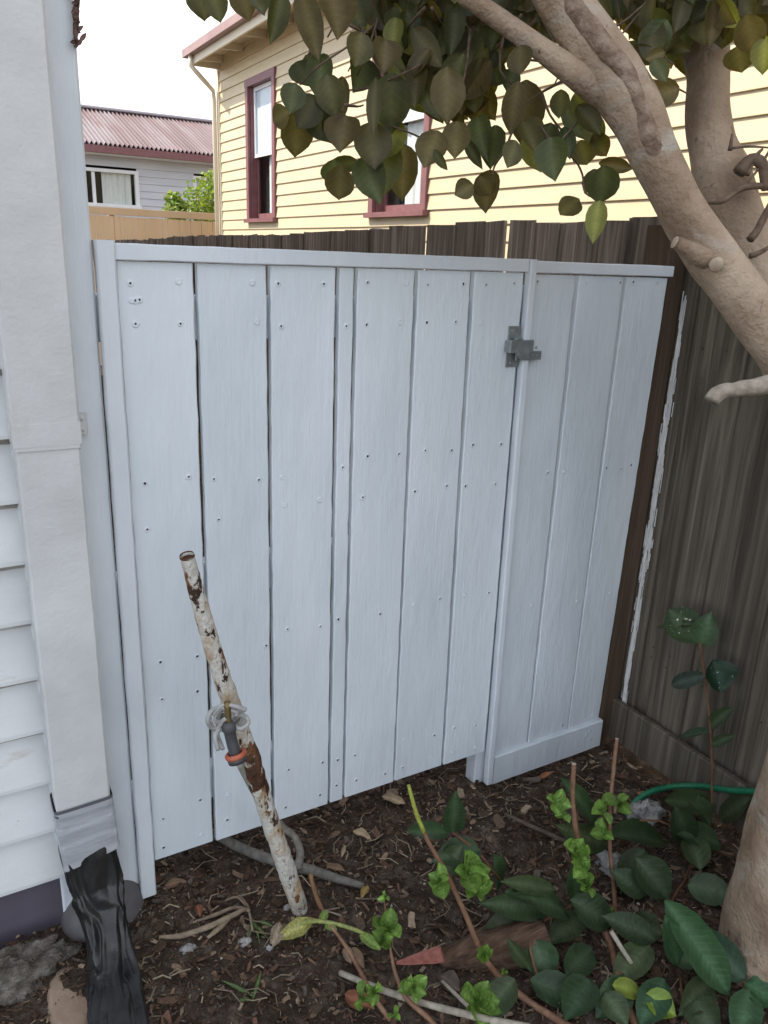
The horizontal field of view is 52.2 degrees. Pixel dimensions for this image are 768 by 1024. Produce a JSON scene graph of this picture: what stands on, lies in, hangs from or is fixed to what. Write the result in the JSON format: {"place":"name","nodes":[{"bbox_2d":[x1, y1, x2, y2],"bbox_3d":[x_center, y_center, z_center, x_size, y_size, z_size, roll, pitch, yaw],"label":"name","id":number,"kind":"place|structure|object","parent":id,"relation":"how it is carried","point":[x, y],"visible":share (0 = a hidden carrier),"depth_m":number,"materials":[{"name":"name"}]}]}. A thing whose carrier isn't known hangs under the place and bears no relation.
{"place":"outdoors","nodes":[
{"label":"outdoors","id":0,"kind":"place"},
{"bbox_2d":[81,104,217,236],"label":"grey house","id":1,"kind":"structure","parent":0,"point":[134,159],"depth_m":17.94,"materials":[{"name":"white paint"}]},
{"bbox_2d":[86,165,141,208],"bbox_3d":[-6.623,-7.292,17.570,2.284,1.154,0.720,-8,21,-29],"label":"window","id":2,"kind":"structure","parent":1,"relation":"in","point":[113,186],"depth_m":17.72,"materials":[{"name":"white paint"}]},
{"bbox_2d":[192,174,213,208],"bbox_3d":[-4.075,-7.683,18.963,1.500,1.101,0.720,-8,21,-29],"label":"window","id":3,"kind":"structure","parent":1,"relation":"in","point":[196,184],"depth_m":18.48,"materials":[{"name":"white paint"}]},
{"bbox_2d":[73,0,235,119],"label":"sky","id":4,"kind":"structure","parent":0,"point":[129,57],"materials":[{"name":"white"}]},
{"bbox_2d":[0,365,767,1023],"bbox_3d":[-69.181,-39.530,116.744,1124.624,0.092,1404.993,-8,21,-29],"label":"ground","id":5,"kind":"structure","parent":0,"point":[500,839],"depth_m":1.86,"materials":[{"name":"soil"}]},
{"bbox_2d":[0,932,84,1005],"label":"concrete lump","id":6,"kind":"object","parent":5,"relation":"on","point":[25,967],"visible":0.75,"depth_m":1.59,"materials":[{"name":"grey concrete"}]},
{"bbox_2d":[47,966,87,1023],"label":"paving stone","id":7,"kind":"object","parent":5,"relation":"on","point":[66,1009],"visible":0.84,"depth_m":1.55,"materials":[{"name":"beige stone"}]},
{"bbox_2d":[0,0,138,949],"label":"weatherboard house","id":8,"kind":"structure","parent":5,"relation":"on","point":[35,895],"depth_m":1.52,"materials":[{"name":"paint"}]},
{"bbox_2d":[0,0,148,1023],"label":"downpipe","id":9,"kind":"object","parent":8,"relation":"attached to","point":[47,423],"visible":1,"depth_m":1.38,"materials":[{"name":"paint"}]},
{"bbox_2d":[70,0,85,48],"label":"dead vine","id":10,"kind":"object","parent":8,"relation":"hanging from","point":[77,28],"visible":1,"depth_m":1.25,"materials":[{"name":"brown plant"}]},
{"bbox_2d":[93,239,536,898],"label":"gate","id":11,"kind":"structure","parent":8,"relation":"attached to","point":[385,595],"depth_m":1.74,"materials":[{"name":"paint"}]},
{"bbox_2d":[61,880,143,942],"bbox_3d":[-0.632,0.902,1.767,0.182,0.165,0.152,-8,21,-29],"label":"footing","id":12,"kind":"object","parent":5,"relation":"on","point":[71,927],"visible":0.22,"depth_m":1.73,"materials":[{"name":"grey concrete"}]},
{"bbox_2d":[88,206,219,239],"bbox_3d":[-3.065,-4.383,14.339,8.686,2.068,0.132,-8,21,-29],"label":"paling fence","id":13,"kind":"object","parent":5,"relation":"on","point":[158,228],"visible":0.08,"depth_m":13.45,"materials":[{"name":"beige paint"}]},
{"bbox_2d":[165,878,185,887],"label":"fallen leaf","id":14,"kind":"object","parent":5,"relation":"on","point":[172,882],"visible":1,"depth_m":1.85,"materials":[{"name":"brown plant"}]},
{"bbox_2d":[179,943,195,953],"bbox_3d":[-0.426,0.947,1.701,0.037,0.023,0.024,-3,19,-16],"label":"pebble","id":15,"kind":"object","parent":5,"relation":"on","point":[188,947],"visible":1,"depth_m":1.69,"materials":[{"name":"white stone"}]},
{"bbox_2d":[162,168,218,231],"bbox_3d":[-3.297,-5.299,15.461,2.312,3.107,1.453,-8,21,-29],"label":"shrub","id":16,"kind":"object","parent":5,"relation":"on","point":[179,203],"visible":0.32,"depth_m":14.73,"materials":[{"name":"green plant"}]},
{"bbox_2d":[195,904,202,916],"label":"fallen leaf","id":17,"kind":"object","parent":5,"relation":"on","point":[199,909],"visible":1,"depth_m":1.78,"materials":[{"name":"brown plant"}]},
{"bbox_2d":[159,894,252,939],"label":"exposed roots","id":18,"kind":"object","parent":5,"relation":"on","point":[219,923],"visible":0.99,"depth_m":1.76,"materials":[{"name":"wood"}]},
{"bbox_2d":[179,551,307,915],"bbox_3d":[-0.267,0.521,1.617,0.298,1.004,0.044,-14,24,-41],"label":"metal pipe","id":19,"kind":"object","parent":5,"relation":"on","point":[226,689],"visible":0.84,"depth_m":1.58,"materials":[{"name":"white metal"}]},
{"bbox_2d":[205,703,250,750],"bbox_3d":[-0.307,0.394,1.503,0.097,0.096,0.090,-8,21,-29],"label":"cloth tie","id":20,"kind":"object","parent":19,"relation":"attached to","point":[219,719],"visible":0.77,"depth_m":1.47,"materials":[{"name":"white fabric"}]},
{"bbox_2d":[221,701,246,765],"bbox_3d":[-0.281,0.418,1.475,0.042,0.126,0.047,-8,21,-29],"label":"hose fitting","id":21,"kind":"object","parent":19,"relation":"attached to","point":[235,755],"visible":1,"depth_m":1.47,"materials":[{"name":"grey plastic"}]},
{"bbox_2d":[237,763,251,794],"bbox_3d":[-0.266,0.671,1.745,0.018,0.422,0.233,8,19,18],"label":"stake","id":22,"kind":"object","parent":19,"relation":"attached to","point":[241,768],"visible":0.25,"depth_m":1.60,"materials":[{"name":"white wood"}]},
{"bbox_2d":[237,936,251,947],"bbox_3d":[-0.310,0.953,1.736,0.025,0.023,0.032,13,21,31],"label":"pebble","id":23,"kind":"object","parent":5,"relation":"on","point":[245,941],"visible":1,"depth_m":1.73,"materials":[{"name":"white stone"}]},
{"bbox_2d":[221,917,271,1000],"bbox_3d":[-0.288,0.958,1.687,0.083,0.041,0.242,5,18,8],"label":"grass tuft","id":24,"kind":"object","parent":5,"relation":"on","point":[238,988],"visible":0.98,"depth_m":1.63,"materials":[{"name":"green plant"}]},
{"bbox_2d":[265,944,273,950],"bbox_3d":[-0.251,0.958,1.726,0.023,0.015,0.016,-8,21,-29],"label":"pebble","id":25,"kind":"object","parent":5,"relation":"on","point":[268,947],"visible":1,"depth_m":1.72,"materials":[{"name":"white stone"}]},
{"bbox_2d":[283,904,290,910],"bbox_3d":[-0.228,0.929,1.841,0.025,0.015,0.017,-8,21,-29],"label":"pebble","id":26,"kind":"object","parent":5,"relation":"on","point":[286,907],"visible":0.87,"depth_m":1.84,"materials":[{"name":"grey stone"}]},
{"bbox_2d":[213,819,364,887],"bbox_3d":[-0.228,0.835,1.954,0.388,0.096,0.107,5,18,10],"label":"fallen branch","id":27,"kind":"object","parent":5,"relation":"on","point":[267,858],"visible":0.73,"depth_m":1.94,"materials":[{"name":"grey wood"}]},
{"bbox_2d":[326,863,344,870],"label":"fallen leaf","id":28,"kind":"object","parent":27,"relation":"on","point":[338,867],"visible":1,"depth_m":1.94,"materials":[{"name":"brown plant"}]},
{"bbox_2d":[308,873,323,909],"bbox_3d":[-0.153,0.883,1.809,0.043,0.120,0.016,1,18,-3],"label":"stalk","id":29,"kind":"object","parent":5,"relation":"on","point":[315,893],"visible":0.84,"depth_m":1.81,"materials":[{"name":"brown plant"}]},
{"bbox_2d":[270,911,382,949],"bbox_3d":[-0.123,0.931,1.728,0.258,0.067,0.071,5,18,8],"label":"wilted plant","id":30,"kind":"object","parent":5,"relation":"on","point":[296,927],"visible":0.89,"depth_m":1.73,"materials":[{"name":"green plant"}]},
{"bbox_2d":[341,845,345,856],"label":"fallen leaf","id":31,"kind":"object","parent":5,"relation":"on","point":[343,850],"visible":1,"depth_m":1.99,"materials":[{"name":"beige plant"}]},
{"bbox_2d":[342,947,352,963],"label":"fallen leaf","id":32,"kind":"object","parent":5,"relation":"on","point":[346,956],"visible":0.67,"depth_m":1.69,"materials":[{"name":"brown plant"}]},
{"bbox_2d":[351,947,364,968],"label":"fallen leaf","id":33,"kind":"object","parent":5,"relation":"on","point":[357,953],"visible":0.69,"depth_m":1.69,"materials":[{"name":"brown plant"}]},
{"bbox_2d":[345,989,372,1009],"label":"fallen leaf","id":34,"kind":"object","parent":5,"relation":"on","point":[351,997],"visible":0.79,"depth_m":1.60,"materials":[{"name":"brown plant"}]},
{"bbox_2d":[353,828,370,839],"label":"fallen leaf","id":35,"kind":"object","parent":5,"relation":"on","point":[362,832],"visible":1,"depth_m":2.06,"materials":[{"name":"beige plant"}]},
{"bbox_2d":[360,886,368,897],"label":"fallen leaf","id":36,"kind":"object","parent":5,"relation":"on","point":[364,890],"visible":1,"depth_m":1.86,"materials":[{"name":"yellow plant"}]},
{"bbox_2d":[329,924,400,1021],"bbox_3d":[-0.058,0.937,1.552,0.069,0.112,0.213,-15,25,-43],"label":"hydrangea stem","id":37,"kind":"object","parent":5,"relation":"on","point":[372,998],"visible":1,"depth_m":1.53,"materials":[{"name":"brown plant"}]},
{"bbox_2d":[382,792,405,803],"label":"fallen leaf","id":38,"kind":"object","parent":5,"relation":"on","point":[392,798],"visible":1,"depth_m":2.22,"materials":[{"name":"beige plant"}]},
{"bbox_2d":[372,890,436,1023],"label":"hydrangea stem","id":39,"kind":"object","parent":5,"relation":"on","point":[415,986],"visible":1,"depth_m":1.55,"materials":[{"name":"green plant"}]},
{"bbox_2d":[91,216,767,831],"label":"paling fence","id":40,"kind":"object","parent":5,"relation":"on","point":[697,538],"visible":0.45,"depth_m":2.20,"materials":[{"name":"brown wood"}]},
{"bbox_2d":[338,970,529,1023],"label":"cut stick","id":41,"kind":"object","parent":5,"relation":"on","point":[462,1013],"visible":0.84,"depth_m":1.51,"materials":[{"name":"beige wood"}]},
{"bbox_2d":[439,970,459,991],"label":"fallen leaf","id":42,"kind":"object","parent":5,"relation":"on","point":[450,978],"visible":1,"depth_m":1.65,"materials":[{"name":"brown plant"}]},
{"bbox_2d":[441,980,469,1006],"bbox_3d":[0.150,0.988,1.603,0.009,0.024,0.097,-10,22,-33],"label":"cut stick","id":43,"kind":"object","parent":5,"relation":"on","point":[458,996],"visible":0.76,"depth_m":1.60,"materials":[{"name":"beige wood"}]},
{"bbox_2d":[406,790,505,890],"bbox_3d":[0.159,0.759,1.753,0.275,0.304,0.065,-5,19,-21],"label":"camellia sucker","id":44,"kind":"object","parent":5,"relation":"on","point":[451,852],"visible":0.88,"depth_m":1.75,"materials":[{"name":"green plant"}]},
{"bbox_2d":[396,919,550,971],"bbox_3d":[0.192,0.964,1.712,0.336,0.097,0.097,-2,19,-14],"label":"broken timber","id":45,"kind":"object","parent":5,"relation":"on","point":[460,954],"visible":0.77,"depth_m":1.69,"materials":[{"name":"red paint"}]},
{"bbox_2d":[186,0,767,986],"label":"camellia tree","id":46,"kind":"object","parent":5,"relation":"on","point":[440,60],"visible":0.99,"depth_m":1.39,"materials":[{"name":"green plant"}]},
{"bbox_2d":[460,981,501,1023],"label":"hydrangea stem","id":47,"kind":"object","parent":5,"relation":"on","point":[480,997],"visible":0.77,"depth_m":1.49,"materials":[{"name":"green plant"}]},
{"bbox_2d":[407,784,570,1023],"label":"hydrangea stem","id":48,"kind":"object","parent":5,"relation":"on","point":[477,881],"visible":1,"depth_m":1.60,"materials":[{"name":"green plant"}]},
{"bbox_2d":[504,812,566,842],"bbox_3d":[0.455,0.862,2.080,0.285,0.042,0.030,10,20,21],"label":"cut stick","id":49,"kind":"object","parent":5,"relation":"on","point":[537,828],"visible":0.59,"depth_m":2.08,"materials":[{"name":"brown wood"}]},
{"bbox_2d":[478,864,611,1009],"bbox_3d":[0.393,0.901,1.701,0.334,0.183,0.240,-8,21,-29],"label":"camellia sucker","id":50,"kind":"object","parent":5,"relation":"on","point":[529,898],"visible":0.89,"depth_m":1.74,"materials":[{"name":"green plant"}]},
{"bbox_2d":[540,771,552,778],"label":"fallen leaf","id":51,"kind":"object","parent":5,"relation":"on","point":[544,775],"visible":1,"depth_m":2.35,"materials":[{"name":"orange plant"}]},
{"bbox_2d":[466,259,673,784],"bbox_3d":[0.496,0.071,2.178,0.506,1.462,0.085,-8,21,-29],"label":"fence panel","id":52,"kind":"object","parent":5,"relation":"on","point":[582,382],"visible":0.98,"depth_m":2.12,"materials":[{"name":"paint"}]},
{"bbox_2d":[546,762,637,1023],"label":"hydrangea stem","id":53,"kind":"object","parent":5,"relation":"on","point":[582,875],"visible":0.92,"depth_m":1.77,"materials":[{"name":"green plant"}]},
{"bbox_2d":[594,850,620,877],"bbox_3d":[0.584,0.920,2.018,0.087,0.087,0.121,-8,21,-29],"label":"concrete lump","id":54,"kind":"object","parent":5,"relation":"on","point":[602,859],"visible":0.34,"depth_m":2.00,"materials":[{"name":"grey concrete"}]},
{"bbox_2d":[590,738,631,931],"bbox_3d":[0.537,0.763,1.869,0.094,0.357,0.262,6,19,11],"label":"hydrangea stem","id":55,"kind":"object","parent":5,"relation":"on","point":[599,829],"visible":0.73,"depth_m":1.90,"materials":[{"name":"green plant"}]},
{"bbox_2d":[609,930,632,963],"bbox_3d":[0.537,0.986,1.722,0.097,0.133,0.028,6,19,11],"label":"cut stick","id":56,"kind":"object","parent":5,"relation":"on","point":[620,946],"visible":0.64,"depth_m":1.71,"materials":[{"name":"beige wood"}]},
{"bbox_2d":[489,899,767,1023],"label":"camellia sucker","id":57,"kind":"object","parent":5,"relation":"on","point":[713,959],"visible":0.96,"depth_m":1.63,"materials":[{"name":"green plant"}]},
{"bbox_2d":[626,796,665,825],"bbox_3d":[0.740,0.854,2.215,0.136,0.101,0.098,-23,31,-52],"label":"concrete lump","id":58,"kind":"object","parent":5,"relation":"on","point":[646,808],"visible":0.63,"depth_m":2.19,"materials":[{"name":"grey concrete"}]},
{"bbox_2d":[555,777,752,945],"bbox_3d":[0.712,0.787,1.942,0.584,0.284,0.306,-8,21,-29],"label":"camellia sucker","id":59,"kind":"object","parent":5,"relation":"on","point":[638,873],"visible":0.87,"depth_m":1.94,"materials":[{"name":"green plant"}]},
{"bbox_2d":[629,783,754,803],"bbox_3d":[0.947,0.751,2.062,0.558,0.329,0.149,18,24,39],"label":"garden hose","id":60,"kind":"object","parent":5,"relation":"on","point":[673,786],"visible":0.81,"depth_m":2.22,"materials":[{"name":"green rubber"}]},
{"bbox_2d":[658,607,738,803],"bbox_3d":[0.826,0.531,2.156,0.092,0.566,0.319,-8,21,-29],"label":"camellia seedling","id":61,"kind":"object","parent":5,"relation":"on","point":[687,625],"visible":1,"depth_m":2.09,"materials":[{"name":"green plant"}]},
{"bbox_2d":[182,0,767,269],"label":"neighbour house","id":62,"kind":"structure","parent":0,"point":[266,182],"depth_m":9.30,"materials":[{"name":"beige paint"}]},
{"bbox_2d":[244,66,277,222],"bbox_3d":[-1.707,-5.159,11.184,0.233,1.930,1.180,-8,21,-29],"label":"window","id":63,"kind":"structure","parent":62,"relation":"in","point":[260,92],"depth_m":11.31,"materials":[{"name":"red paint"}]},
{"bbox_2d":[363,58,431,217],"bbox_3d":[0.341,-4.079,8.061,0.535,2.140,1.390,-8,21,-29],"label":"window","id":64,"kind":"structure","parent":62,"relation":"in","point":[414,203],"depth_m":8.09,"materials":[{"name":"red paint"}]}
]}

